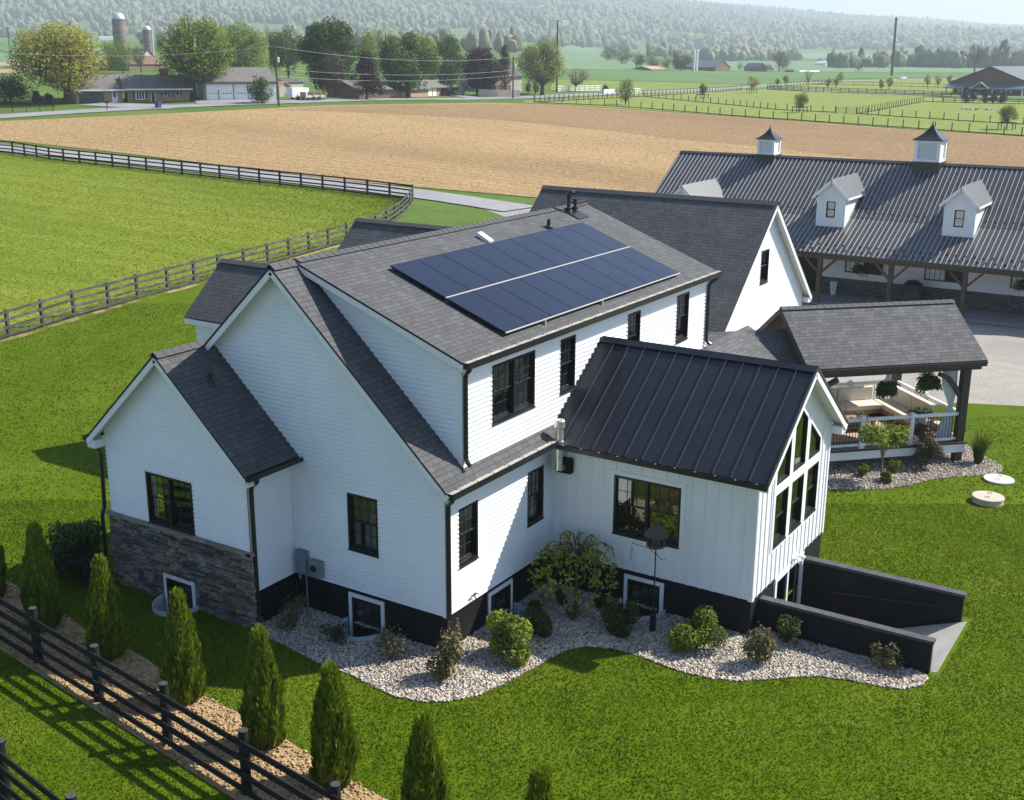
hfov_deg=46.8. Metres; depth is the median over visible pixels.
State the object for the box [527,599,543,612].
plant
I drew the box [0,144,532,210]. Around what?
farm lane
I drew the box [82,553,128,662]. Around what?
arborvitae
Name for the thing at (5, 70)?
soil strip
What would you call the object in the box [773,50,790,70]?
broadleaf tree
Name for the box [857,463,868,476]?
bush
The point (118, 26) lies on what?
silo
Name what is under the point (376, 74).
overhead wire
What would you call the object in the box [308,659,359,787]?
arborvitae
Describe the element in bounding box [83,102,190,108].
house driveway
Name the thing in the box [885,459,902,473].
bush
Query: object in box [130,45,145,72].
broadleaf tree
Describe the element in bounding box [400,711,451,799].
arborvitae
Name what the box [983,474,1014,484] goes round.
septic lid
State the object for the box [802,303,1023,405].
gravel driveway
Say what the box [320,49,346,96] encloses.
broadleaf tree
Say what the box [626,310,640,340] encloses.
window
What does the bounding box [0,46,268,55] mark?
overhead wire
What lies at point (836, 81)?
young tree
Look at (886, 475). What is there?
bush
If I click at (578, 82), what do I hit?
broadleaf tree
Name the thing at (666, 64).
broadleaf tree
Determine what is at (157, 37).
broadleaf tree
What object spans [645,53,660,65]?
broadleaf tree
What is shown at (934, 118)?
paddock fence
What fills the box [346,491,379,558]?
window
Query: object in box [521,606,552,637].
bush
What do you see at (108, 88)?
garage wing
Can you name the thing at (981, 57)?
broadleaf tree
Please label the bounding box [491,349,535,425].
window
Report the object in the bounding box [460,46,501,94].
broadleaf tree
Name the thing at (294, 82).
storage shed
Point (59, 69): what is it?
broadleaf tree
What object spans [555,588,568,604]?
plant
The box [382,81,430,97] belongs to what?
brick house wing
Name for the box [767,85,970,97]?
paddock fence
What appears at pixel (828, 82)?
young tree
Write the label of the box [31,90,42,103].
conifer tree
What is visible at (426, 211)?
ground
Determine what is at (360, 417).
farmhouse
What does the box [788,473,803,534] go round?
window
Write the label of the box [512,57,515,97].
utility pole
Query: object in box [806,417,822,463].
window
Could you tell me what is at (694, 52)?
silo
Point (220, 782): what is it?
mulch strip
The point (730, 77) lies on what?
crop field
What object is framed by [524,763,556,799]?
arborvitae
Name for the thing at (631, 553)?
seed tube
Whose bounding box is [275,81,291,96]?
garden shed
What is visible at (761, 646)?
bush
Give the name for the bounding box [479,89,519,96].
garden wall
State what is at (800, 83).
paddock fence
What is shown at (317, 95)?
flatbed trailer
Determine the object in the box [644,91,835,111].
paddock fence
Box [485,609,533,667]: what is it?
bush
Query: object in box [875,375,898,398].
hanging basket
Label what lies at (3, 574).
arborvitae
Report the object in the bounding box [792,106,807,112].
tree guard
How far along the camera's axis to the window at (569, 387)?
29.93 m
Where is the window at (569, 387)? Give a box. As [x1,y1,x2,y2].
[559,334,575,395]
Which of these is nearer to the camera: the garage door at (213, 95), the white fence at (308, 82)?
the garage door at (213, 95)
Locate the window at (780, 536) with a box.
[772,486,788,549]
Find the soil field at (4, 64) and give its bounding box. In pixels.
[0,61,92,65]
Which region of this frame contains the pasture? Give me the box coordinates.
[0,154,408,338]
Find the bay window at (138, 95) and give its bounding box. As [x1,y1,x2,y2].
[135,92,145,99]
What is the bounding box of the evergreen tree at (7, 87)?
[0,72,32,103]
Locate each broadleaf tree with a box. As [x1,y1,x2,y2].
[0,18,111,103]
[99,40,133,73]
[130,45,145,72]
[136,32,143,47]
[153,10,253,99]
[154,31,164,49]
[215,20,269,66]
[265,25,310,77]
[296,16,361,92]
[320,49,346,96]
[354,28,384,72]
[377,29,442,97]
[420,37,440,79]
[433,34,465,86]
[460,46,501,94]
[502,68,519,84]
[514,33,566,94]
[566,66,590,90]
[600,46,616,59]
[613,45,632,64]
[613,78,635,104]
[628,50,646,67]
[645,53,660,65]
[660,57,672,69]
[671,49,693,70]
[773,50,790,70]
[855,61,864,71]
[969,42,988,72]
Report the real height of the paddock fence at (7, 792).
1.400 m
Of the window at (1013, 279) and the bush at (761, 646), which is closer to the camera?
the bush at (761, 646)
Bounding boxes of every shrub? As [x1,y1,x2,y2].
[41,93,53,102]
[525,81,531,93]
[532,80,538,93]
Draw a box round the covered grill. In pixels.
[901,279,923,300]
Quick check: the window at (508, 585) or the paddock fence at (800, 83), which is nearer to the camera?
the window at (508, 585)
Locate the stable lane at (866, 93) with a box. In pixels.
[748,87,1023,97]
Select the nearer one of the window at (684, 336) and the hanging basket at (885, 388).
the window at (684, 336)
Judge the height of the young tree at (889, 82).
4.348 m
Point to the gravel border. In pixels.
(903, 480)
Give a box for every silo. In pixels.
[111,12,126,53]
[142,25,152,53]
[151,29,153,54]
[693,50,695,70]
[695,49,698,70]
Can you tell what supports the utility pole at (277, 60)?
on the ground at (426, 211)
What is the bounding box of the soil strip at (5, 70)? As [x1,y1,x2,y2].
[0,69,96,72]
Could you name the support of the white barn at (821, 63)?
on the valley field at (797, 66)
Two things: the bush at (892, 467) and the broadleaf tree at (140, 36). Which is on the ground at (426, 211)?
the broadleaf tree at (140, 36)
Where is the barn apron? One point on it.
(1001, 318)
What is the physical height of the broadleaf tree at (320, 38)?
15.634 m
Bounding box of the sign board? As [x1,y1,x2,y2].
[603,89,613,92]
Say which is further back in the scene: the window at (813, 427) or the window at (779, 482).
the window at (813, 427)
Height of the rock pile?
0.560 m
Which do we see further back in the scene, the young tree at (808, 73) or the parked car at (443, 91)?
the young tree at (808, 73)
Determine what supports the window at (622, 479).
in the farmhouse
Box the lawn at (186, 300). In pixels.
[0,272,1023,799]
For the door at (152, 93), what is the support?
in the ranch house at (145, 88)
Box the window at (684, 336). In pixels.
[674,291,689,344]
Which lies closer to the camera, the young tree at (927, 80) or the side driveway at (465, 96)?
the side driveway at (465, 96)
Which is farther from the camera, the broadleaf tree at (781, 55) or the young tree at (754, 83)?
the broadleaf tree at (781, 55)
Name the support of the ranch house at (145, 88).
on the ground at (426, 211)
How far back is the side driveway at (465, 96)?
254.54 m
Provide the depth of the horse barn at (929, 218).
66.45 m
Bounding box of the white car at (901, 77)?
[897,75,906,78]
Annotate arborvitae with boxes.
[0,544,7,597]
[19,520,63,633]
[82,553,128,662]
[159,587,206,706]
[238,624,285,750]
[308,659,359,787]
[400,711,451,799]
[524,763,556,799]
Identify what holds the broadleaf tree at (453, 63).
on the ground at (426, 211)
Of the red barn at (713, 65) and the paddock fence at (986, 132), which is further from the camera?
the red barn at (713, 65)
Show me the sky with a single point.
(999, 12)
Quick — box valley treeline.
[0,25,1023,67]
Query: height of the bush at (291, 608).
0.971 m
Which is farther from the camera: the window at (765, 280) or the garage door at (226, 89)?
the garage door at (226, 89)
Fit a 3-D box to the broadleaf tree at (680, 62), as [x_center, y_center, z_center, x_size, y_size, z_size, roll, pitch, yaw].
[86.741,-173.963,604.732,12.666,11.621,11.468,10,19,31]
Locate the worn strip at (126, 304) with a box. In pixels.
[0,220,402,342]
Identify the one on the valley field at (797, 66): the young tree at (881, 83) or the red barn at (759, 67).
the red barn at (759, 67)
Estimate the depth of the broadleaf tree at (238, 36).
304.98 m
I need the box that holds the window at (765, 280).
[759,248,769,285]
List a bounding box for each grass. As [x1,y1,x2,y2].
[965,427,996,463]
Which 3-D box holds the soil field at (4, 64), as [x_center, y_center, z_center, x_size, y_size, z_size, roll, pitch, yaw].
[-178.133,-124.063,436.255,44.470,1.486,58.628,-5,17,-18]
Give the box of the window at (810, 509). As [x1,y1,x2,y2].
[804,461,818,520]
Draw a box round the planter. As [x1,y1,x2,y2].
[830,281,837,294]
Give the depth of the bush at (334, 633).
27.41 m
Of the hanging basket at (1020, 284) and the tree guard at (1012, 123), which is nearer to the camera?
the hanging basket at (1020, 284)
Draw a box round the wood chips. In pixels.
[0,581,384,799]
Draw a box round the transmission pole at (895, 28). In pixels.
[890,17,897,75]
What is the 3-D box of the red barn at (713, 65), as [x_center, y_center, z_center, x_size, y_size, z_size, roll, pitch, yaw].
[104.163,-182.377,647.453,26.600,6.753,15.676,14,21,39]
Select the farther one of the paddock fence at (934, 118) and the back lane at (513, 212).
the paddock fence at (934, 118)
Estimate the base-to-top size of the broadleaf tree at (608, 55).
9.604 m
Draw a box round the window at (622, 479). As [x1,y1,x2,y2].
[608,469,686,552]
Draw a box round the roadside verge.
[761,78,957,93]
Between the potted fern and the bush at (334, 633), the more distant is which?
the potted fern
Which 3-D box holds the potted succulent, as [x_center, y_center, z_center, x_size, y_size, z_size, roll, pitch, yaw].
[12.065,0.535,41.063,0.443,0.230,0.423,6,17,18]
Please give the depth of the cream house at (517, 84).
288.37 m
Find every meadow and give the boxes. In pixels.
[0,48,111,60]
[551,80,740,91]
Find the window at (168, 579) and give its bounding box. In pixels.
[163,572,197,611]
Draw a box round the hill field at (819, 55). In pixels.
[802,52,872,59]
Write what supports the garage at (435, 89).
on the ground at (426, 211)
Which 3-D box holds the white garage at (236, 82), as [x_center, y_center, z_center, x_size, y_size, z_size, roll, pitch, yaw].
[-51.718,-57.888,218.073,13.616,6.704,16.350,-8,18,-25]
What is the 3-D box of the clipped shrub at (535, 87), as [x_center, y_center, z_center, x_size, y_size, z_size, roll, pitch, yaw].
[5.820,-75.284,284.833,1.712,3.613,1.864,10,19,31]
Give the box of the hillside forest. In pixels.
[0,0,1023,54]
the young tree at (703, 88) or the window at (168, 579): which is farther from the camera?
the young tree at (703, 88)
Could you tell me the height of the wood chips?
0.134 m
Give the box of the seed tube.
[630,546,632,560]
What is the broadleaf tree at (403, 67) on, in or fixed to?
on the ground at (426, 211)
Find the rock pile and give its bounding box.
[961,107,998,110]
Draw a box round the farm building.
[96,56,167,70]
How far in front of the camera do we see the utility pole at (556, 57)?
294.30 m
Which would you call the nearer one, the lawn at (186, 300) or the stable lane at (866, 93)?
the lawn at (186, 300)
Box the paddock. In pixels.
[524,89,1023,134]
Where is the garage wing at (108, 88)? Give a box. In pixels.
[71,74,125,103]
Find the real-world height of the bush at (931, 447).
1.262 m
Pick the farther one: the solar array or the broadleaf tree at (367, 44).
the broadleaf tree at (367, 44)
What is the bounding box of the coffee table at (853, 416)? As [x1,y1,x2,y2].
[845,414,876,432]
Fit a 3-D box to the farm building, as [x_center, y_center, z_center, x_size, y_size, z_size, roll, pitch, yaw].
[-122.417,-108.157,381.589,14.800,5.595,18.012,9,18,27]
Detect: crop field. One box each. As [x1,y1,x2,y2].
[0,37,113,51]
[549,70,968,83]
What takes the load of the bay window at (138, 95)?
in the ranch house at (145, 88)
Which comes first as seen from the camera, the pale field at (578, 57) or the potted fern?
the potted fern
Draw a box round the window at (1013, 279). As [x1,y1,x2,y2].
[1010,276,1023,288]
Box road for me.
[0,78,952,117]
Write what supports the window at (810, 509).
in the farmhouse
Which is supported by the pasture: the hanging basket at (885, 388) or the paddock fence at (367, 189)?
the paddock fence at (367, 189)
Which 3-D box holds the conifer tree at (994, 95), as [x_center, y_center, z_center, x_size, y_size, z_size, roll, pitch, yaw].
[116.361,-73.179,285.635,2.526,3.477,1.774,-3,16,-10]
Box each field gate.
[835,107,856,113]
[923,96,942,101]
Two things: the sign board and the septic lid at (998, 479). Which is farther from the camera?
the sign board
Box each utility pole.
[268,46,280,105]
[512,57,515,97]
[556,20,557,91]
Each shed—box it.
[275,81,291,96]
[278,78,304,87]
[633,66,665,70]
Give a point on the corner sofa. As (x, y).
(851, 400)
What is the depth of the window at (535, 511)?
29.60 m
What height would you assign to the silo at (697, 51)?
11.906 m
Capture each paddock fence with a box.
[0,141,413,200]
[0,186,413,337]
[0,598,342,799]
[0,738,76,799]
[535,86,741,101]
[538,98,1023,136]
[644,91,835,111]
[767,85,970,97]
[770,79,835,86]
[812,81,926,86]
[857,107,1023,124]
[859,97,920,112]
[943,97,1023,103]
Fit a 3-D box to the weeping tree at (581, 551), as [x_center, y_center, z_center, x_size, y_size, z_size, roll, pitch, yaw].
[1.480,4.278,28.941,2.260,1.907,2.286,10,19,31]
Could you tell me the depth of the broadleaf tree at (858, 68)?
654.41 m
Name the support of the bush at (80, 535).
on the lawn at (186, 300)
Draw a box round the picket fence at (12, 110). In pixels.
[1,103,53,112]
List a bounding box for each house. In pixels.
[119,69,193,101]
[120,49,154,56]
[324,80,392,97]
[455,64,523,91]
[765,65,773,70]
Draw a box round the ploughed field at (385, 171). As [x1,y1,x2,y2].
[0,103,1020,196]
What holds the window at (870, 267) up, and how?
in the horse barn at (929, 218)
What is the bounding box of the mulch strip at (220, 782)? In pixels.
[0,581,387,799]
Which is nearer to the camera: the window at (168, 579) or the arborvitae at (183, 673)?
the arborvitae at (183, 673)
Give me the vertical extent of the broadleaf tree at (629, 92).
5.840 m
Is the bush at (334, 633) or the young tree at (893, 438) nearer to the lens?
the bush at (334, 633)
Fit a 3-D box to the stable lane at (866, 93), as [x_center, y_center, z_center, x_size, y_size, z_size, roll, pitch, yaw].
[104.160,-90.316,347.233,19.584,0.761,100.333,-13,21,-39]
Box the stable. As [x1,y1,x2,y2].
[943,66,1023,95]
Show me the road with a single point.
(192, 105)
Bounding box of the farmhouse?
[82,185,847,647]
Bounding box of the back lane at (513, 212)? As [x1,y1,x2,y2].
[479,203,531,216]
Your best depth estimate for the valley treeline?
840.19 m
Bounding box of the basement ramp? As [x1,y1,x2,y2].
[893,621,966,672]
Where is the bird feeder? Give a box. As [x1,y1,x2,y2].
[632,520,668,631]
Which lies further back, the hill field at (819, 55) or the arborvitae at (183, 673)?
the hill field at (819, 55)
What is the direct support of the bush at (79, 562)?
on the lawn at (186, 300)
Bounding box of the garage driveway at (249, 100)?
[194,99,321,102]
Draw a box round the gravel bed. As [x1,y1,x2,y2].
[264,583,925,701]
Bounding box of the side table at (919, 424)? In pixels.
[914,420,931,436]
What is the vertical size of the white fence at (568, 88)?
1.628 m
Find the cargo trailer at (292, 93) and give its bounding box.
[286,87,308,99]
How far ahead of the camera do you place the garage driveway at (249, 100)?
209.05 m
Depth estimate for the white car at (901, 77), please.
503.68 m
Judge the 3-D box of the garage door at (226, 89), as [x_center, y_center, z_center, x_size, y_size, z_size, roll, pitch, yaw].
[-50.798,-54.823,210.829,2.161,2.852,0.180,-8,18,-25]
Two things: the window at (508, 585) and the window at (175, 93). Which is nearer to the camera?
the window at (508, 585)
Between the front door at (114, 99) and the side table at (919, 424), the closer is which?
the side table at (919, 424)
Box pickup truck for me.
[447,87,464,95]
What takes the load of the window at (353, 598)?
in the farmhouse
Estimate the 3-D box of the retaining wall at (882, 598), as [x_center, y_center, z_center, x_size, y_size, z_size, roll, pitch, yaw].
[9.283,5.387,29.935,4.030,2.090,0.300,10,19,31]
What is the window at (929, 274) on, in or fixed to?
in the horse barn at (929, 218)
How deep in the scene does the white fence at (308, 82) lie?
284.88 m
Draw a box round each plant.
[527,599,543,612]
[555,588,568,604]
[565,605,581,619]
[593,594,607,608]
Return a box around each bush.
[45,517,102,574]
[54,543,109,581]
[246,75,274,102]
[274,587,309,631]
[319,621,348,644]
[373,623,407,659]
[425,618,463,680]
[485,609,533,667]
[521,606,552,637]
[600,598,640,638]
[665,604,727,652]
[741,621,776,663]
[776,614,802,642]
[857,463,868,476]
[869,641,904,670]
[880,470,892,482]
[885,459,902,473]
[913,431,944,467]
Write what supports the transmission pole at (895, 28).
on the crop field at (730, 77)
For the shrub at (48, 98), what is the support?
on the ground at (426, 211)
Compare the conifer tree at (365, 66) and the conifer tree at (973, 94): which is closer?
the conifer tree at (365, 66)
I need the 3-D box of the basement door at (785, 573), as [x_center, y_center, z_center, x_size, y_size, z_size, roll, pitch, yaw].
[6.930,5.162,30.030,0.140,2.150,2.060,10,19,31]
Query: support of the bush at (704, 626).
on the gravel bed
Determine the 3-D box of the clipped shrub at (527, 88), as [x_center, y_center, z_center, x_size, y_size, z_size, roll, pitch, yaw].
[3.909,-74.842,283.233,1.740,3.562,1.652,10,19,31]
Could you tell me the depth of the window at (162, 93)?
207.66 m
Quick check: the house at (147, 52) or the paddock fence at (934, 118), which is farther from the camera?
the house at (147, 52)
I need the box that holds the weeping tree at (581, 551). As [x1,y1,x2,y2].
[527,530,618,610]
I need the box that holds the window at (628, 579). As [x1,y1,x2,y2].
[623,574,663,615]
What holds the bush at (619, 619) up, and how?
on the gravel bed
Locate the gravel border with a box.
[827,447,1002,489]
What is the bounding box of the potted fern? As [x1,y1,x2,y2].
[907,407,938,423]
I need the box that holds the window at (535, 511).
[526,464,543,527]
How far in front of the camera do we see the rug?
40.52 m
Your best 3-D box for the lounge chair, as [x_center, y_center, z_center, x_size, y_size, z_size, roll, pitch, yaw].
[14.503,0.873,40.707,0.630,0.620,0.650,-3,17,-12]
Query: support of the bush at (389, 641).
on the gravel bed
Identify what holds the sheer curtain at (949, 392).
hanging from the pavilion
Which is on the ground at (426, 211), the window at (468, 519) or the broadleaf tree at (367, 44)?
the broadleaf tree at (367, 44)
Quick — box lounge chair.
[919,417,941,435]
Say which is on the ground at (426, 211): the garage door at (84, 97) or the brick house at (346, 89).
the brick house at (346, 89)
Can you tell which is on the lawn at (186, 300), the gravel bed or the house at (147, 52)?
the gravel bed
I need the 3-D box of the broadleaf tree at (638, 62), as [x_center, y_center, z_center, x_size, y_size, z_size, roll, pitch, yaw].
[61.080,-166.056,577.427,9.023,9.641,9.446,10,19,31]
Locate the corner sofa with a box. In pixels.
[830,385,934,430]
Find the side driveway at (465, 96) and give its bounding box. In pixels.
[446,95,483,97]
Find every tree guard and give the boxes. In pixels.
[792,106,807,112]
[997,122,1016,129]
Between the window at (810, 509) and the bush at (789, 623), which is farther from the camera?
the window at (810, 509)
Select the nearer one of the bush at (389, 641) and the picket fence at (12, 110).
the bush at (389, 641)
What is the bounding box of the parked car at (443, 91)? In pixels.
[440,88,454,94]
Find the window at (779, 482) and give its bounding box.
[774,435,793,488]
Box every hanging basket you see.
[850,262,868,276]
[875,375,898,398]
[914,372,942,394]
[1012,277,1023,291]
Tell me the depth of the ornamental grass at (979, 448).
39.82 m
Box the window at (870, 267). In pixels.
[845,261,882,275]
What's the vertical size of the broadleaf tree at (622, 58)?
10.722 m
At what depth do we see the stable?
338.79 m
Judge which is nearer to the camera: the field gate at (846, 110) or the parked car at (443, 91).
the field gate at (846, 110)
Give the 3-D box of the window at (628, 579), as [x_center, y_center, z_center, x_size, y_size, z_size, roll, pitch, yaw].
[3.267,4.976,29.336,1.080,1.220,0.140,10,19,31]
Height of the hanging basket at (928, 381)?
0.993 m
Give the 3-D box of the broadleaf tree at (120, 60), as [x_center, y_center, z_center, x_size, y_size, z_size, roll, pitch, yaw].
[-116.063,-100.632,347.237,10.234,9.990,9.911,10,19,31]
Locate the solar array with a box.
[390,222,679,333]
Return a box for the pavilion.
[758,299,987,460]
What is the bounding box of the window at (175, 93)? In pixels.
[174,92,181,95]
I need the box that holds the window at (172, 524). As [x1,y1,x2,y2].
[144,469,196,535]
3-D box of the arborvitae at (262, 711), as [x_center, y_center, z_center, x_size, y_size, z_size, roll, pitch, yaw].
[-4.903,5.593,23.122,0.923,2.658,0.959,1,16,3]
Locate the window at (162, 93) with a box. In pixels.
[161,92,168,95]
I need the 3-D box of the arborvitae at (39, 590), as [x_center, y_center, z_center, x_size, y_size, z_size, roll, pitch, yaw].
[-11.131,4.144,27.791,0.968,2.797,0.932,8,18,24]
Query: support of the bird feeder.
on the gravel bed
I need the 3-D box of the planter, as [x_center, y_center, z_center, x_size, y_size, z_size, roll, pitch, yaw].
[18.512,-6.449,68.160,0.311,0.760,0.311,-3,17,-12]
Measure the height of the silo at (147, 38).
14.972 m
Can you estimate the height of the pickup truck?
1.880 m
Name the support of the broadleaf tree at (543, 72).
on the ground at (426, 211)
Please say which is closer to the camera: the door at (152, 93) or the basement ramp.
the basement ramp
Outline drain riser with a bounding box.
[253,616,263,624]
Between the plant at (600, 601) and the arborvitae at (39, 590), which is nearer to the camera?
the arborvitae at (39, 590)
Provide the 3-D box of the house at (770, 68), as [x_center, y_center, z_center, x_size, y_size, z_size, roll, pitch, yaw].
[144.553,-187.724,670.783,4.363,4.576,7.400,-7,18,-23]
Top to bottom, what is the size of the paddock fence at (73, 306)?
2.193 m
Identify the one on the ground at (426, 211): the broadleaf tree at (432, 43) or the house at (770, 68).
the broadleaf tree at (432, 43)
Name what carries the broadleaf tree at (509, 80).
on the ground at (426, 211)
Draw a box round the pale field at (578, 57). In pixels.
[552,46,672,69]
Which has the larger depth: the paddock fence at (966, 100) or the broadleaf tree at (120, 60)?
the broadleaf tree at (120, 60)
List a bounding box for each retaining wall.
[758,595,935,673]
[800,555,967,626]
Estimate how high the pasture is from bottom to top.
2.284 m
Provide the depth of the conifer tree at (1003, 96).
285.63 m
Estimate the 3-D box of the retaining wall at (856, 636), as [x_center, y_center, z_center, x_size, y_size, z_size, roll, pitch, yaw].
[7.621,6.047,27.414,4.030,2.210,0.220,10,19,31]
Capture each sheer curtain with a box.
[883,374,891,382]
[936,371,957,437]
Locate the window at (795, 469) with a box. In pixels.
[791,407,809,475]
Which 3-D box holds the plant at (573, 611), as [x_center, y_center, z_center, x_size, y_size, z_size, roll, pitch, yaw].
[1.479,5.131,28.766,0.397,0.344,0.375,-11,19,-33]
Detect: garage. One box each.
[196,67,278,99]
[416,80,447,95]
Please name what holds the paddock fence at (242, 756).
on the lawn at (186, 300)
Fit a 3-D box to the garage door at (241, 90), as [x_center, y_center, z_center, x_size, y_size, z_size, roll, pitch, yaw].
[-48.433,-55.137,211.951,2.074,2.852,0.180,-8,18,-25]
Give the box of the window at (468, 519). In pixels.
[457,499,478,569]
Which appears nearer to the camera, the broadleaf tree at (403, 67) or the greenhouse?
the broadleaf tree at (403, 67)
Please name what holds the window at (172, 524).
in the farmhouse
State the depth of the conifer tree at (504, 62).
259.96 m
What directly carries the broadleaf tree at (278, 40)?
on the ground at (426, 211)
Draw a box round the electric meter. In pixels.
[295,548,324,609]
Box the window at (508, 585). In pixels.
[488,578,512,621]
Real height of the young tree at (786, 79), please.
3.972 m
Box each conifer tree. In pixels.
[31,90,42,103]
[350,49,385,98]
[494,43,511,89]
[961,85,969,101]
[968,86,977,102]
[980,89,988,102]
[989,90,998,102]
[998,90,1008,102]
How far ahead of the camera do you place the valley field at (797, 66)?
764.88 m
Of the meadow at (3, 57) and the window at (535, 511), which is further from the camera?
the meadow at (3, 57)
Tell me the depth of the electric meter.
28.68 m
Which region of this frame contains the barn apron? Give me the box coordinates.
[802,291,1023,327]
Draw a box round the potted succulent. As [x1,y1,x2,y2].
[854,412,864,417]
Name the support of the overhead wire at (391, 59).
attached to the utility pole at (277, 60)
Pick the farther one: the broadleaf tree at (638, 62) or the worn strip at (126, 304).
the broadleaf tree at (638, 62)
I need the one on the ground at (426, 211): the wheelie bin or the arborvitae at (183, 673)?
the wheelie bin
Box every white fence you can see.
[301,80,321,85]
[558,85,600,90]
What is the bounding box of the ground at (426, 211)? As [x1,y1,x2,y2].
[0,1,1023,263]
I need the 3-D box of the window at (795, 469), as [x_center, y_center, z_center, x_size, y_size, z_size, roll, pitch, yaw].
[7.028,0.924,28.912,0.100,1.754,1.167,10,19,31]
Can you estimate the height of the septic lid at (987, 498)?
0.243 m
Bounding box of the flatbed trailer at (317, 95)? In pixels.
[300,92,329,99]
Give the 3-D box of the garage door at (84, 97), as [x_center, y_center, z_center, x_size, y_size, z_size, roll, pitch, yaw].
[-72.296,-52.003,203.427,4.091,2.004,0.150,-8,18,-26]
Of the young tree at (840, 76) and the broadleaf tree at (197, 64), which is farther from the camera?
the young tree at (840, 76)
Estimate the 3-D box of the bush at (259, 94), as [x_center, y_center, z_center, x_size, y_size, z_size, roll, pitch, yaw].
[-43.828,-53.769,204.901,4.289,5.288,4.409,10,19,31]
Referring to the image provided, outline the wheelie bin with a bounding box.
[154,101,161,107]
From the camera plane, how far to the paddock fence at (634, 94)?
281.60 m
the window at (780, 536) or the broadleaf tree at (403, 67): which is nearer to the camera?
the window at (780, 536)
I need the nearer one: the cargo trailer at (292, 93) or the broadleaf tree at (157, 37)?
the cargo trailer at (292, 93)
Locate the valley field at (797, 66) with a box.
[680,62,984,72]
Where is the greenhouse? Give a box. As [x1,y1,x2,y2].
[800,70,818,72]
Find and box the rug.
[831,416,915,441]
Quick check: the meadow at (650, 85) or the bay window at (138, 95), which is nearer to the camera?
the bay window at (138, 95)
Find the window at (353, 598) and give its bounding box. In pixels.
[348,591,384,636]
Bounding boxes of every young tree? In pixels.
[699,83,707,98]
[747,75,760,92]
[783,75,788,85]
[794,92,808,112]
[804,70,813,82]
[824,77,831,85]
[834,76,839,87]
[837,72,844,82]
[857,418,911,475]
[879,79,883,90]
[886,77,893,86]
[924,74,930,86]
[935,74,943,87]
[946,74,952,82]
[997,105,1018,129]
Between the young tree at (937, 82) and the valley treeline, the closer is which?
the young tree at (937, 82)
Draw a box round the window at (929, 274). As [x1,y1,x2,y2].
[924,268,962,282]
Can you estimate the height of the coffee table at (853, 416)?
0.392 m
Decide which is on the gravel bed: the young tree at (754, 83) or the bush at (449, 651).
the bush at (449, 651)
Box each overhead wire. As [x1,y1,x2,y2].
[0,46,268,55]
[280,47,511,60]
[283,69,510,74]
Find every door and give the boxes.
[79,92,103,103]
[112,92,117,101]
[151,92,154,101]
[209,91,217,99]
[220,84,232,99]
[235,84,247,98]
[772,551,803,603]
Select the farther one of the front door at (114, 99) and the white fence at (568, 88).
the white fence at (568, 88)
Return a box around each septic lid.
[972,491,1004,506]
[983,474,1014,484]
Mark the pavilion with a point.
(896, 340)
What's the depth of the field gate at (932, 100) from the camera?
288.45 m
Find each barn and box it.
[98,36,112,39]
[654,121,1023,317]
[674,60,729,70]
[744,63,766,71]
[813,61,826,64]

